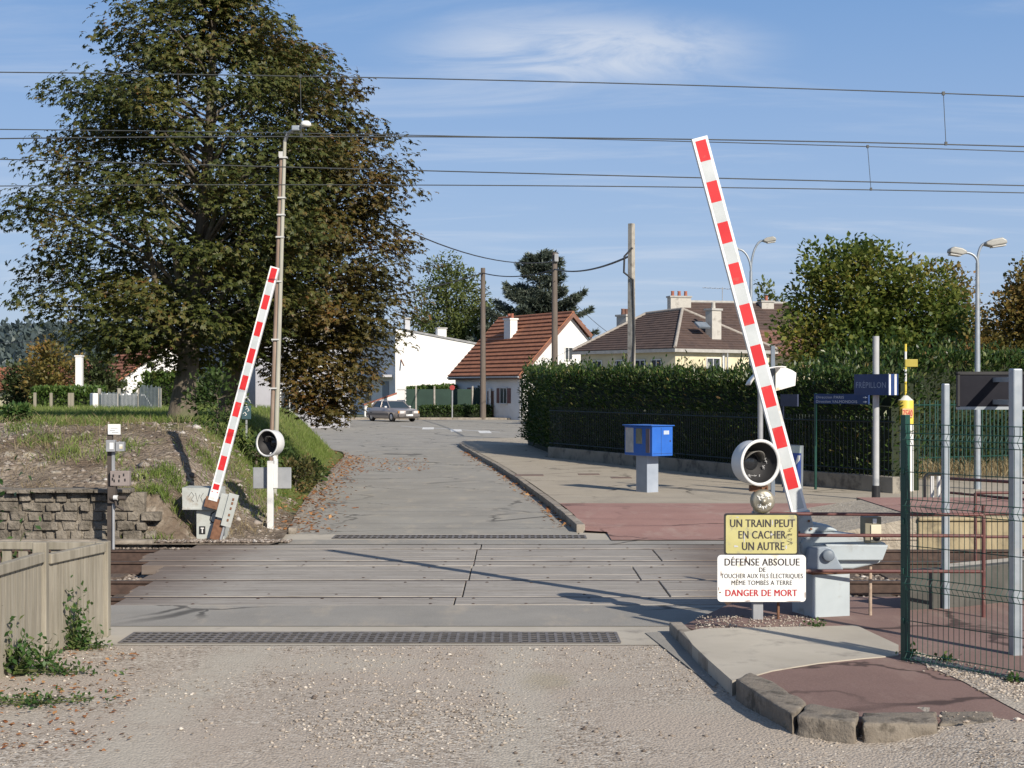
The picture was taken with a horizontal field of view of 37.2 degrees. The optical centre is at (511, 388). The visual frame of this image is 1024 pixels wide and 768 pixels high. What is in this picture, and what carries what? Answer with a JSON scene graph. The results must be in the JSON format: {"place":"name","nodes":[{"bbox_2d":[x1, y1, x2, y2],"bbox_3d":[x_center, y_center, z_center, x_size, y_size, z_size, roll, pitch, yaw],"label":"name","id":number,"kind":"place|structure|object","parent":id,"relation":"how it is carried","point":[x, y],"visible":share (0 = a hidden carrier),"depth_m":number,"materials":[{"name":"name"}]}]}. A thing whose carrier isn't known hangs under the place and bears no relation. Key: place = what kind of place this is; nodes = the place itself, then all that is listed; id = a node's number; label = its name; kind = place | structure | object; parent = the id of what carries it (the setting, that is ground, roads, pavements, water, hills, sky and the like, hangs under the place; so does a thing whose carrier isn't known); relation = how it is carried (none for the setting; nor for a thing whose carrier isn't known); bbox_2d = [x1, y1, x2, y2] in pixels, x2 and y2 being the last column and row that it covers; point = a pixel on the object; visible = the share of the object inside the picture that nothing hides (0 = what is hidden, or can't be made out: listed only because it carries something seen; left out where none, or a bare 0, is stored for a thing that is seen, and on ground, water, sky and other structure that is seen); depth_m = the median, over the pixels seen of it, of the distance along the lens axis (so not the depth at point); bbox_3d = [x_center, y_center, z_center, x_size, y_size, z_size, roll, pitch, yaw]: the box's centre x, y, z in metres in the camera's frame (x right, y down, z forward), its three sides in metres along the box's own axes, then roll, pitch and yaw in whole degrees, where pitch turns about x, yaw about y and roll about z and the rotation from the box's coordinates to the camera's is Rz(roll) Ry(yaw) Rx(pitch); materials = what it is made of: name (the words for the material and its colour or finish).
{"place":"outdoors","nodes":[
{"label":"outdoors","id":0,"kind":"place"},
{"bbox_2d":[0,407,343,544],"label":"bank hill","id":1,"kind":"structure","parent":0,"point":[168,523],"depth_m":24.96,"materials":[{"name":"plant"}]},
{"bbox_2d":[0,487,162,538],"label":"stone wall","id":2,"kind":"structure","parent":1,"relation":"on","point":[71,513],"depth_m":22.74,"materials":[{"name":"stone"}]},
{"bbox_2d":[0,412,240,540],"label":"tufts grass","id":3,"kind":"structure","parent":1,"relation":"on","point":[152,487],"depth_m":25.01,"materials":[{"name":"plant"}]},
{"bbox_2d":[98,385,161,408],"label":"picket fence","id":4,"kind":"object","parent":1,"relation":"on","point":[110,399],"visible":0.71,"depth_m":54.84,"materials":[{"name":"wood"}]},
{"bbox_2d":[0,412,294,537],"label":"dry weeds","id":5,"kind":"object","parent":1,"relation":"on","point":[105,421],"visible":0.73,"depth_m":25.98,"materials":[{"name":"brown plant"}]},
{"bbox_2d":[0,419,297,542],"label":"rubble","id":6,"kind":"object","parent":1,"relation":"on","point":[126,454],"visible":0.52,"depth_m":25.15,"materials":[{"name":"stone"}]},
{"bbox_2d":[0,403,328,468],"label":"grass","id":7,"kind":"structure","parent":1,"relation":"on","point":[157,413],"depth_m":41.16,"materials":[{"name":"plant"}]},
{"bbox_2d":[0,0,378,420],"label":"chestnut tree","id":8,"kind":"object","parent":1,"relation":"on","point":[198,319],"visible":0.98,"depth_m":31.23,"materials":[{"name":"green plant"}]},
{"bbox_2d":[177,361,251,435],"bbox_3d":[-5.648,0.313,29.511,1.353,1.704,1.345,0,0,43],"label":"shrub","id":9,"kind":"object","parent":1,"relation":"on","point":[218,416],"visible":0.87,"depth_m":29.41,"materials":[{"name":"green plant"}]},
{"bbox_2d":[182,266,279,539],"bbox_3d":[-4.213,0.311,23.046,1.473,4.280,0.688,0,0,0],"label":"crossing barrier","id":10,"kind":"object","parent":1,"relation":"on","point":[214,505],"visible":0.98,"depth_m":22.75,"materials":[{"name":"metal"}]},
{"bbox_2d":[180,415,334,522],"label":"verge grass","id":11,"kind":"structure","parent":1,"relation":"on","point":[325,454],"depth_m":29.13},
{"bbox_2d":[253,429,290,528],"bbox_3d":[-3.867,1.559,24.463,0.545,1.811,0.349,0,0,28],"label":"crossing light","id":12,"kind":"object","parent":1,"relation":"on","point":[271,476],"visible":0.98,"depth_m":24.40,"materials":[{"name":"white paint"}]},
{"bbox_2d":[268,121,310,492],"bbox_3d":[-4.204,-1.416,28.864,0.954,7.249,0.266,0,0,26],"label":"lamp pole","id":13,"kind":"object","parent":1,"relation":"on","point":[275,376],"visible":0.93,"depth_m":28.95,"materials":[{"name":"metal"}]},
{"bbox_2d":[278,453,327,493],"bbox_3d":[-4.543,1.898,32.512,1.212,1.059,1.374,0,0,0],"label":"shrub","id":14,"kind":"object","parent":1,"relation":"on","point":[301,466],"visible":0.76,"depth_m":32.52,"materials":[{"name":"green plant"}]},
{"bbox_2d":[187,15,446,431],"bbox_3d":[-4.540,-3.804,35.224,5.788,9.664,5.600,0,0,25],"label":"chestnut tree","id":15,"kind":"object","parent":1,"relation":"on","point":[332,314],"visible":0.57,"depth_m":34.49,"materials":[{"name":"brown plant"}]},
{"bbox_2d":[198,310,349,427],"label":"village house","id":16,"kind":"structure","parent":0,"point":[259,394],"depth_m":86.41,"materials":[{"name":"white tile"}]},
{"bbox_2d":[351,414,366,416],"bbox_3d":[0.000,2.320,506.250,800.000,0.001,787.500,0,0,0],"label":"field","id":17,"kind":"structure","parent":0,"point":[360,415],"depth_m":129.76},
{"bbox_2d":[350,318,475,415],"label":"white building","id":18,"kind":"structure","parent":17,"relation":"on","point":[437,358],"depth_m":129.34,"materials":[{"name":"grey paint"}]},
{"bbox_2d":[406,386,479,412],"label":"screen fence","id":19,"kind":"object","parent":17,"relation":"on","point":[415,398],"visible":0.51,"depth_m":115.50,"materials":[{"name":"metal"}]},
{"bbox_2d":[400,249,502,340],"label":"birch tree","id":20,"kind":"object","parent":17,"relation":"on","point":[456,325],"visible":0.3,"depth_m":151.03,"materials":[{"name":"green plant"}]},
{"bbox_2d":[418,403,493,416],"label":"box hedge","id":21,"kind":"object","parent":17,"relation":"on","point":[459,410],"visible":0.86,"depth_m":114.02,"materials":[{"name":"green plant"}]},
{"bbox_2d":[447,311,592,419],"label":"red roof house","id":22,"kind":"structure","parent":17,"relation":"on","point":[513,342],"depth_m":113.52,"materials":[{"name":"tile"}]},
{"bbox_2d":[465,248,600,342],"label":"cedar tree","id":23,"kind":"object","parent":17,"relation":"on","point":[536,298],"visible":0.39,"depth_m":140.61,"materials":[{"name":"green plant"}]},
{"bbox_2d":[666,287,814,378],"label":"house","id":24,"kind":"structure","parent":17,"relation":"on","point":[764,309],"depth_m":110.14,"materials":[{"name":"brown tile"}]},
{"bbox_2d":[83,626,668,644],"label":"concrete strip path","id":25,"kind":"structure","parent":0,"point":[632,635],"depth_m":14.47,"materials":[{"name":"concrete"}]},
{"bbox_2d":[118,631,620,642],"bbox_3d":[-1.286,2.297,14.035,4.544,0.017,0.597,0,0,0],"label":"drain grate","id":26,"kind":"object","parent":25,"relation":"on","point":[389,637],"visible":1,"depth_m":14.01,"materials":[{"name":"metal"}]},
{"bbox_2d":[111,605,725,625],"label":"asphalt strip road","id":27,"kind":"structure","parent":0,"point":[393,615],"depth_m":15.40,"materials":[{"name":"asphalt"}]},
{"bbox_2d":[351,417,497,417],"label":"pavement","id":28,"kind":"structure","parent":0,"point":[439,417],"depth_m":113.59,"materials":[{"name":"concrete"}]},
{"bbox_2d":[480,268,485,419],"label":"utility pole","id":29,"kind":"object","parent":28,"relation":"on","point":[482,368],"visible":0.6,"depth_m":111.84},
{"bbox_2d":[296,420,576,533],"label":"road","id":30,"kind":"structure","parent":0,"point":[451,490],"depth_m":34.95,"materials":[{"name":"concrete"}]},
{"bbox_2d":[0,445,570,750],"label":"fallen leaves","id":31,"kind":"object","parent":30,"relation":"on","point":[298,522],"visible":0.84,"depth_m":27.45,"materials":[{"name":"brown plant"}]},
{"bbox_2d":[366,400,419,421],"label":"parked car","id":32,"kind":"object","parent":30,"relation":"on","point":[391,410],"visible":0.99,"depth_m":105.12,"materials":[{"name":"grey paint"}]},
{"bbox_2d":[459,438,584,533],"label":"kerb","id":33,"kind":"structure","parent":30,"relation":"on","point":[577,526],"depth_m":31.80,"materials":[{"name":"concrete"}]},
{"bbox_2d":[572,302,777,380],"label":"brown roof house","id":34,"kind":"structure","parent":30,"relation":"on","point":[673,334],"depth_m":89.37,"materials":[{"name":"tile"}]},
{"bbox_2d":[283,530,610,539],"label":"concrete path","id":35,"kind":"structure","parent":0,"point":[595,535],"depth_m":23.64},
{"bbox_2d":[332,535,586,538],"bbox_3d":[-0.806,2.297,23.550,3.907,0.015,0.552,0,0,0],"label":"drain grate","id":36,"kind":"object","parent":35,"relation":"on","point":[459,537],"visible":1,"depth_m":23.48,"materials":[{"name":"metal"}]},
{"bbox_2d":[273,540,723,543],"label":"strip road","id":37,"kind":"structure","parent":0,"point":[507,542],"depth_m":22.68,"materials":[{"name":"asphalt"}]},
{"bbox_2d":[287,446,723,546],"bbox_3d":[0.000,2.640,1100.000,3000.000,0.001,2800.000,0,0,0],"label":"ground","id":38,"kind":"structure","parent":0,"point":[508,544],"depth_m":25.74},
{"bbox_2d":[0,316,158,366],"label":"woods","id":39,"kind":"object","parent":38,"relation":"on","point":[21,332],"visible":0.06,"depth_m":860.94,"materials":[{"name":"plant"}]},
{"bbox_2d":[785,497,1023,548],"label":"station platform","id":40,"kind":"structure","parent":38,"relation":"on","point":[889,524],"depth_m":23.28,"materials":[{"name":"concrete"}]},
{"bbox_2d":[0,645,1023,767],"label":"gravel yard ground","id":41,"kind":"structure","parent":0,"point":[681,714],"depth_m":10.66,"materials":[{"name":"gravel"}]},
{"bbox_2d":[2,605,67,676],"bbox_3d":[-3.977,2.045,12.245,0.825,0.630,0.384,0,0,0],"label":"weed","id":42,"kind":"object","parent":41,"relation":"on","point":[23,663],"visible":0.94,"depth_m":12.24,"materials":[{"name":"green plant"}]},
{"bbox_2d":[0,541,110,677],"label":"wooden fence","id":43,"kind":"object","parent":41,"relation":"on","point":[37,583],"visible":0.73,"depth_m":13.16,"materials":[{"name":"brown wood"}]},
{"bbox_2d":[0,683,119,709],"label":"weed","id":44,"kind":"object","parent":41,"relation":"on","point":[33,700],"visible":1,"depth_m":11.08,"materials":[{"name":"green plant"}]},
{"bbox_2d":[62,575,94,649],"bbox_3d":[-3.876,1.986,13.442,0.389,0.674,0.270,0,0,-21],"label":"weed","id":45,"kind":"object","parent":41,"relation":"on","point":[79,621],"visible":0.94,"depth_m":13.43,"materials":[{"name":"green plant"}]},
{"bbox_2d":[735,673,805,734],"bbox_3d":[1.840,2.255,10.763,0.261,0.240,1.490,0,0,-8],"label":"kerb stone","id":46,"kind":"object","parent":41,"relation":"on","point":[773,702],"visible":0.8,"depth_m":10.61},
{"bbox_2d":[797,704,859,743],"bbox_3d":[2.114,2.254,10.084,0.411,0.224,0.527,0,0,22],"label":"kerb stone","id":47,"kind":"object","parent":41,"relation":"on","point":[816,721],"visible":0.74,"depth_m":9.92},
{"bbox_2d":[860,712,937,742],"bbox_3d":[2.544,2.256,9.960,0.570,0.224,0.393,0,0,0],"label":"kerb stone","id":48,"kind":"object","parent":41,"relation":"on","point":[885,727],"visible":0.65,"depth_m":9.79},
{"bbox_2d":[901,415,1023,680],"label":"fence","id":49,"kind":"object","parent":41,"relation":"on","point":[905,536],"visible":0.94,"depth_m":11.92,"materials":[{"name":"metal"}]},
{"bbox_2d":[956,369,1023,655],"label":"notice board","id":50,"kind":"object","parent":41,"relation":"on","point":[989,390],"visible":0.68,"depth_m":12.50,"materials":[{"name":"metal"}]},
{"bbox_2d":[0,72,1023,146],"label":"overhead line","id":51,"kind":"object","parent":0,"point":[300,76],"visible":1,"depth_m":17.52,"materials":[{"name":"black metal"}]},
{"bbox_2d":[0,129,1023,192],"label":"overhead line","id":52,"kind":"object","parent":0,"point":[867,147],"visible":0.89,"depth_m":21.02,"materials":[{"name":"grey metal"}]},
{"bbox_2d":[0,159,1023,185],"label":"feeder wire","id":53,"kind":"object","parent":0,"point":[507,172],"visible":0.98,"depth_m":22.59,"materials":[{"name":"black metal"}]},
{"bbox_2d":[0,0,1023,338],"label":"sky","id":54,"kind":"structure","parent":0,"point":[934,46],"materials":[{"name":"blue"}]},
{"bbox_2d":[128,574,900,596],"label":"ballast ground","id":55,"kind":"structure","parent":0,"point":[853,574],"depth_m":20.04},
{"bbox_2d":[106,424,130,548],"bbox_3d":[-5.737,1.565,22.197,0.343,2.082,0.226,0,0,0],"label":"equipment post","id":56,"kind":"object","parent":55,"relation":"on","point":[115,479],"visible":0.98,"depth_m":22.20,"materials":[{"name":"metal"}]},
{"bbox_2d":[111,580,900,604],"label":"railway track","id":57,"kind":"structure","parent":55,"relation":"on","point":[120,589],"depth_m":18.24,"materials":[{"name":"metal"}]},
{"bbox_2d":[114,598,454,604],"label":"crossing deck","id":58,"kind":"structure","parent":57,"relation":"on","point":[288,601],"depth_m":16.45,"materials":[{"name":"concrete"}]},
{"bbox_2d":[124,581,464,596],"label":"crossing deck","id":59,"kind":"structure","parent":57,"relation":"on","point":[304,589],"depth_m":17.43,"materials":[{"name":"concrete"}]},
{"bbox_2d":[140,566,470,579],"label":"crossing deck","id":60,"kind":"structure","parent":57,"relation":"on","point":[313,573],"depth_m":18.94,"materials":[{"name":"concrete"}]},
{"bbox_2d":[470,566,639,579],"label":"crossing deck","id":61,"kind":"structure","parent":57,"relation":"on","point":[553,573],"depth_m":18.90,"materials":[{"name":"concrete"}]},
{"bbox_2d":[463,581,668,596],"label":"crossing deck","id":62,"kind":"structure","parent":57,"relation":"on","point":[564,589],"depth_m":17.43,"materials":[{"name":"concrete"}]},
{"bbox_2d":[455,597,725,604],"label":"crossing deck","id":63,"kind":"structure","parent":57,"relation":"on","point":[587,601],"depth_m":16.41,"materials":[{"name":"concrete"}]},
{"bbox_2d":[632,566,716,579],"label":"crossing deck","id":64,"kind":"structure","parent":57,"relation":"on","point":[676,572],"depth_m":19.01,"materials":[{"name":"concrete"}]},
{"bbox_2d":[659,581,716,596],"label":"crossing deck","id":65,"kind":"structure","parent":57,"relation":"on","point":[690,588],"depth_m":17.46,"materials":[{"name":"concrete"}]},
{"bbox_2d":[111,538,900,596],"bbox_3d":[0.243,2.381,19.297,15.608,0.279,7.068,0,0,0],"label":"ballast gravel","id":66,"kind":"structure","parent":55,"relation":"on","point":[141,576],"depth_m":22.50,"materials":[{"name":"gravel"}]},
{"bbox_2d":[0,549,1023,579],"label":"railway track","id":67,"kind":"structure","parent":55,"relation":"on","point":[125,562],"depth_m":21.72,"materials":[{"name":"metal"}]},
{"bbox_2d":[139,550,475,560],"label":"crossing deck","id":68,"kind":"structure","parent":67,"relation":"on","point":[314,555],"depth_m":20.93,"materials":[{"name":"concrete"}]},
{"bbox_2d":[141,561,473,574],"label":"crossing deck","id":69,"kind":"structure","parent":67,"relation":"on","point":[150,568],"depth_m":19.86,"materials":[{"name":"concrete"}]},
{"bbox_2d":[190,544,480,548],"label":"crossing deck","id":70,"kind":"structure","parent":67,"relation":"on","point":[426,546],"depth_m":22.00,"materials":[{"name":"concrete"}]},
{"bbox_2d":[475,550,660,560],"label":"crossing deck","id":71,"kind":"structure","parent":67,"relation":"on","point":[566,555],"depth_m":20.92,"materials":[{"name":"concrete"}]},
{"bbox_2d":[474,561,716,566],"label":"crossing deck","id":72,"kind":"structure","parent":67,"relation":"on","point":[608,563],"depth_m":19.99,"materials":[{"name":"concrete"}]},
{"bbox_2d":[481,544,723,548],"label":"crossing deck","id":73,"kind":"structure","parent":67,"relation":"on","point":[667,546],"depth_m":22.07,"materials":[{"name":"concrete"}]},
{"bbox_2d":[653,550,724,560],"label":"crossing deck","id":74,"kind":"structure","parent":67,"relation":"on","point":[687,555],"depth_m":20.98,"materials":[{"name":"concrete"}]},
{"bbox_2d":[646,631,717,686],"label":"gully path","id":75,"kind":"structure","parent":0,"point":[668,641],"depth_m":13.22,"materials":[{"name":"concrete"}]},
{"bbox_2d":[560,503,835,539],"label":"red pavement","id":76,"kind":"structure","parent":0,"point":[659,521],"depth_m":25.60,"materials":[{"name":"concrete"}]},
{"bbox_2d":[463,442,1023,502],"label":"pavement","id":77,"kind":"structure","parent":0,"point":[561,481],"depth_m":33.96,"materials":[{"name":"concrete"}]},
{"bbox_2d":[623,223,634,366],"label":"utility pole","id":78,"kind":"object","parent":77,"relation":"on","point":[631,289],"visible":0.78,"depth_m":61.89,"materials":[{"name":"wood"}]},
{"bbox_2d":[623,424,674,492],"bbox_3d":[2.852,1.522,31.879,0.610,1.516,1.000,0,0,-33],"label":"blue box","id":79,"kind":"object","parent":77,"relation":"on","point":[647,445],"visible":0.93,"depth_m":31.69,"materials":[{"name":"paint"}]},
{"bbox_2d":[515,350,930,490],"bbox_3d":[3.647,0.481,45.109,3.502,3.539,28.135,0,0,-15],"label":"laurel hedge","id":80,"kind":"object","parent":77,"relation":"on","point":[625,386],"visible":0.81,"depth_m":39.14,"materials":[{"name":"green plant"}]},
{"bbox_2d":[548,407,899,492],"bbox_3d":[4.420,1.490,39.524,0.537,1.820,17.633,0,0,-22],"label":"fence","id":81,"kind":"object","parent":77,"relation":"on","point":[858,482],"depth_m":37.91,"materials":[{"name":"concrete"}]},
{"bbox_2d":[745,346,795,495],"bbox_3d":[5.201,0.721,30.392,1.031,3.157,0.725,0,0,0],"label":"signal post","id":82,"kind":"object","parent":77,"relation":"on","point":[783,377],"visible":0.59,"depth_m":30.62,"materials":[{"name":"plastic"}]},
{"bbox_2d":[814,393,869,489],"bbox_3d":[6.900,1.145,31.960,0.068,2.070,1.617,0,0,-31],"label":"direction sign","id":83,"kind":"object","parent":77,"relation":"on","point":[839,399],"visible":1,"depth_m":32.24,"materials":[{"name":"blue metal"}]},
{"bbox_2d":[763,231,981,379],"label":"maple tree","id":84,"kind":"object","parent":77,"relation":"on","point":[874,311],"visible":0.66,"depth_m":55.31,"materials":[{"name":"green plant"}]},
{"bbox_2d":[854,336,897,496],"bbox_3d":[7.054,0.645,29.524,0.264,3.309,0.944,0,0,-30],"label":"station sign","id":85,"kind":"object","parent":77,"relation":"on","point":[875,384],"visible":0.95,"depth_m":29.47,"materials":[{"name":"metal"}]},
{"bbox_2d":[898,344,917,490],"bbox_3d":[8.359,0.681,32.181,0.415,3.238,0.344,0,0,0],"label":"marker post","id":86,"kind":"object","parent":77,"relation":"on","point":[907,408],"visible":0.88,"depth_m":32.09,"materials":[{"name":"metal"}]},
{"bbox_2d":[813,324,1023,471],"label":"laurel hedge","id":87,"kind":"object","parent":77,"relation":"on","point":[942,367],"visible":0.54,"depth_m":39.37,"materials":[{"name":"green plant"}]},
{"bbox_2d":[913,400,1023,462],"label":"railings","id":88,"kind":"object","parent":77,"relation":"on","point":[957,456],"visible":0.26,"depth_m":38.38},
{"bbox_2d":[947,237,1006,488],"bbox_3d":[9.991,-0.467,32.725,1.229,5.534,0.280,0,0,0],"label":"street lamp","id":89,"kind":"object","parent":77,"relation":"on","point":[991,243],"visible":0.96,"depth_m":32.67,"materials":[{"name":"metal"}]},
{"bbox_2d":[952,255,1023,362],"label":"autumn tree","id":90,"kind":"object","parent":77,"relation":"on","point":[1011,313],"visible":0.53,"depth_m":51.72,"materials":[{"name":"orange plant"}]},
{"bbox_2d":[684,625,898,695],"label":"concrete path","id":91,"kind":"structure","parent":0,"point":[732,655],"depth_m":12.81,"materials":[{"name":"concrete"}]},
{"bbox_2d":[685,597,1023,729],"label":"footway pavement","id":92,"kind":"structure","parent":0,"point":[883,684],"depth_m":12.03,"materials":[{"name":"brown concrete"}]},
{"bbox_2d":[717,439,805,618],"bbox_3d":[2.346,1.385,14.444,0.821,1.810,0.298,0,0,-12],"label":"crossing light","id":93,"kind":"object","parent":92,"relation":"on","point":[760,562],"visible":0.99,"depth_m":14.38,"materials":[{"name":"grey metal"}]},
{"bbox_2d":[691,135,887,617],"bbox_3d":[2.668,-0.049,14.781,1.866,4.779,0.613,0,0,0],"label":"crossing barrier","id":94,"kind":"object","parent":92,"relation":"on","point":[827,594],"visible":0.81,"depth_m":14.68,"materials":[{"name":"metal"}]},
{"bbox_2d":[694,615,1023,701],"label":"gravel litter","id":95,"kind":"object","parent":92,"relation":"on","point":[985,677],"visible":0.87,"depth_m":11.82,"materials":[{"name":"gravel"}]},
{"bbox_2d":[770,505,985,616],"bbox_3d":[3.479,1.730,14.518,2.109,1.220,0.039,0,0,-3],"label":"handrail","id":96,"kind":"object","parent":92,"relation":"on","point":[983,562],"visible":0.86,"depth_m":14.52,"materials":[{"name":"metal"}]},
{"bbox_2d":[941,384,949,608],"bbox_3d":[4.315,1.177,15.162,0.064,2.447,0.070,0,0,-12],"label":"steel post","id":97,"kind":"object","parent":92,"relation":"on","point":[945,404],"visible":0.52,"depth_m":15.13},
{"bbox_2d":[910,560,1023,609],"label":"wall","id":98,"kind":"structure","parent":92,"relation":"on","point":[934,600],"depth_m":15.27,"materials":[{"name":"concrete"}]},
{"bbox_2d":[913,652,1023,713],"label":"gravel strip","id":99,"kind":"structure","parent":0,"point":[1018,705],"depth_m":11.12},
{"bbox_2d":[919,454,1023,478],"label":"dry grass","id":100,"kind":"structure","parent":0,"point":[1002,469],"depth_m":36.69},
{"label":"grass field","id":101,"kind":"structure","parent":0,"visible":0},
{"bbox_2d":[0,357,38,405],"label":"garden tree","id":102,"kind":"object","parent":101,"relation":"on","point":[9,393],"visible":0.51,"depth_m":104.42,"materials":[{"name":"green plant"}]},
{"bbox_2d":[13,335,89,404],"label":"garden tree","id":103,"kind":"object","parent":101,"relation":"on","point":[42,370],"visible":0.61,"depth_m":99.41,"materials":[{"name":"orange plant"}]},
{"bbox_2d":[28,383,106,406],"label":"garden hedge","id":104,"kind":"object","parent":101,"relation":"on","point":[81,394],"visible":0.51,"depth_m":84.13,"materials":[{"name":"green plant"}]},
{"bbox_2d":[66,349,132,393],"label":"garden tree","id":105,"kind":"object","parent":101,"relation":"on","point":[95,375],"visible":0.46,"depth_m":105.52,"materials":[{"name":"green plant"}]},
{"bbox_2d":[140,369,175,407],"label":"garden hedge","id":106,"kind":"object","parent":101,"relation":"on","point":[165,383],"visible":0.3,"depth_m":90.15,"materials":[{"name":"green plant"}]},
{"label":"trackside ground","id":107,"kind":"structure","parent":0,"visible":0},
{"bbox_2d":[0,541,94,561],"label":"wooden fence","id":108,"kind":"object","parent":107,"relation":"on","point":[55,546],"visible":0.2,"depth_m":14.18,"materials":[{"name":"brown wood"}]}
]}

